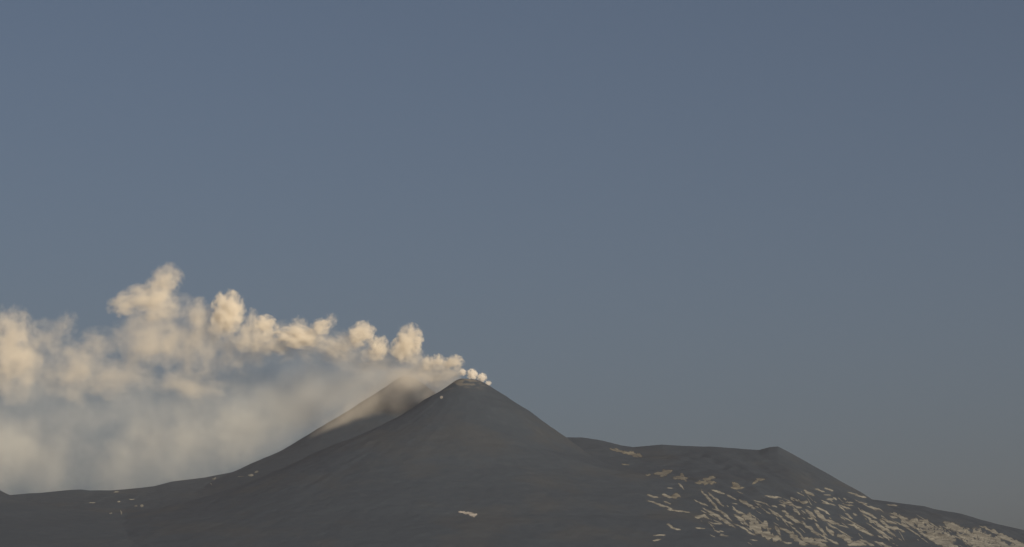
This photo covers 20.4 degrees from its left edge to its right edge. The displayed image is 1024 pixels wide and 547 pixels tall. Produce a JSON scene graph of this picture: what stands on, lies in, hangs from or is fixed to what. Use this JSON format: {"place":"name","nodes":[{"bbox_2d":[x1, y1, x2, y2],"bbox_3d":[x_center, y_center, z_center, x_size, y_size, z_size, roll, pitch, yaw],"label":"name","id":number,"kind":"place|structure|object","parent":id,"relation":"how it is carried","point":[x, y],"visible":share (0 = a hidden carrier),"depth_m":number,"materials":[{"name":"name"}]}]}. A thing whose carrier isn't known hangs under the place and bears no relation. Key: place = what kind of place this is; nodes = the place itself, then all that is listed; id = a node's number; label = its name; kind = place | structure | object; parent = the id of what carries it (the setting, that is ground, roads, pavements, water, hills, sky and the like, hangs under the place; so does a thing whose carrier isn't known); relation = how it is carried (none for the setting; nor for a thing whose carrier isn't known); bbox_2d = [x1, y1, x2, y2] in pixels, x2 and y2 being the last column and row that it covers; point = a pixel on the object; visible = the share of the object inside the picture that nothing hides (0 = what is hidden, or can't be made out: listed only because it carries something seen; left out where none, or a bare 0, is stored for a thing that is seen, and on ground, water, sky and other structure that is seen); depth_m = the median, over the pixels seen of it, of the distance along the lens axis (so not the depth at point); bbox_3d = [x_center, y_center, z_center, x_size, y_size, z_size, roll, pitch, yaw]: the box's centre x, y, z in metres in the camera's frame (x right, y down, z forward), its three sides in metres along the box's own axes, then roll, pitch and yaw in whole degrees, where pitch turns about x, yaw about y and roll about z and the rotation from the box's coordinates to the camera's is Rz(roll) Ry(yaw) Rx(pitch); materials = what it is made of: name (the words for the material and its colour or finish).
{"place":"outdoors","nodes":[
{"label":"outdoors","id":0,"kind":"place"},
{"bbox_2d":[0,491,133,546],"bbox_3d":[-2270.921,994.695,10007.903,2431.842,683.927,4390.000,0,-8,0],"label":"hill","id":1,"kind":"structure","parent":0,"point":[24,523],"depth_m":9052.25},
{"bbox_2d":[198,376,435,495],"bbox_3d":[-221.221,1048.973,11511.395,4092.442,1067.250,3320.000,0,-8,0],"label":"volcano cone","id":2,"kind":"object","parent":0,"point":[399,396],"visible":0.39,"depth_m":10378.71,"materials":[{"name":"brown stone"}]},
{"bbox_2d":[134,379,669,546],"bbox_3d":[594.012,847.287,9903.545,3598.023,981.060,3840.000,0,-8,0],"label":"volcano cone","id":3,"kind":"object","parent":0,"point":[509,472],"visible":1,"depth_m":9160.79,"materials":[{"name":"grey stone"}]},
{"bbox_2d":[458,511,476,516],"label":"snow patch","id":4,"kind":"object","parent":3,"relation":"on","point":[470,514],"visible":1,"depth_m":8868.79,"materials":[{"name":"white snow"}]},
{"bbox_2d":[0,0,1023,529],"label":"sky","id":5,"kind":"structure","parent":0,"point":[227,227],"materials":[{"name":"blue"}]},
{"bbox_2d":[11,437,1023,546],"bbox_3d":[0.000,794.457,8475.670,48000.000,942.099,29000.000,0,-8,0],"label":"terrain","id":6,"kind":"structure","parent":0,"point":[785,474],"depth_m":9560.71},
{"bbox_2d":[610,448,641,456],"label":"snow patch","id":7,"kind":"object","parent":6,"relation":"on","point":[632,453],"visible":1,"depth_m":10142.51,"materials":[{"name":"white snow"}]},
{"bbox_2d":[654,469,671,476],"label":"snow patch","id":8,"kind":"object","parent":6,"relation":"on","point":[664,472],"visible":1,"depth_m":9769.51,"materials":[{"name":"white snow"}]},
{"bbox_2d":[671,493,680,498],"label":"snow patch","id":9,"kind":"object","parent":6,"relation":"on","point":[674,495],"visible":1,"depth_m":9339.41,"materials":[{"name":"white snow"}]},
{"bbox_2d":[673,473,687,481],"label":"snow patch","id":10,"kind":"object","parent":6,"relation":"on","point":[681,477],"visible":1,"depth_m":9668.19,"materials":[{"name":"white snow"}]},
{"bbox_2d":[695,475,715,484],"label":"snow patch","id":11,"kind":"object","parent":6,"relation":"on","point":[704,482],"visible":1,"depth_m":9569.99,"materials":[{"name":"white snow"}]},
{"bbox_2d":[730,482,743,489],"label":"snow patch","id":12,"kind":"object","parent":6,"relation":"on","point":[736,486],"visible":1,"depth_m":9513.48,"materials":[{"name":"white snow"}]},
{"bbox_2d":[752,478,764,484],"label":"snow patch","id":13,"kind":"object","parent":6,"relation":"on","point":[757,480],"visible":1,"depth_m":9626.19,"materials":[{"name":"white snow"}]},
{"bbox_2d":[646,483,1023,546],"bbox_3d":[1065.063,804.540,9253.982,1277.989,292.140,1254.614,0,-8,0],"label":"snow","id":14,"kind":"structure","parent":6,"relation":"on","point":[938,537],"depth_m":9192.99,"materials":[{"name":"white snow"}]}
]}

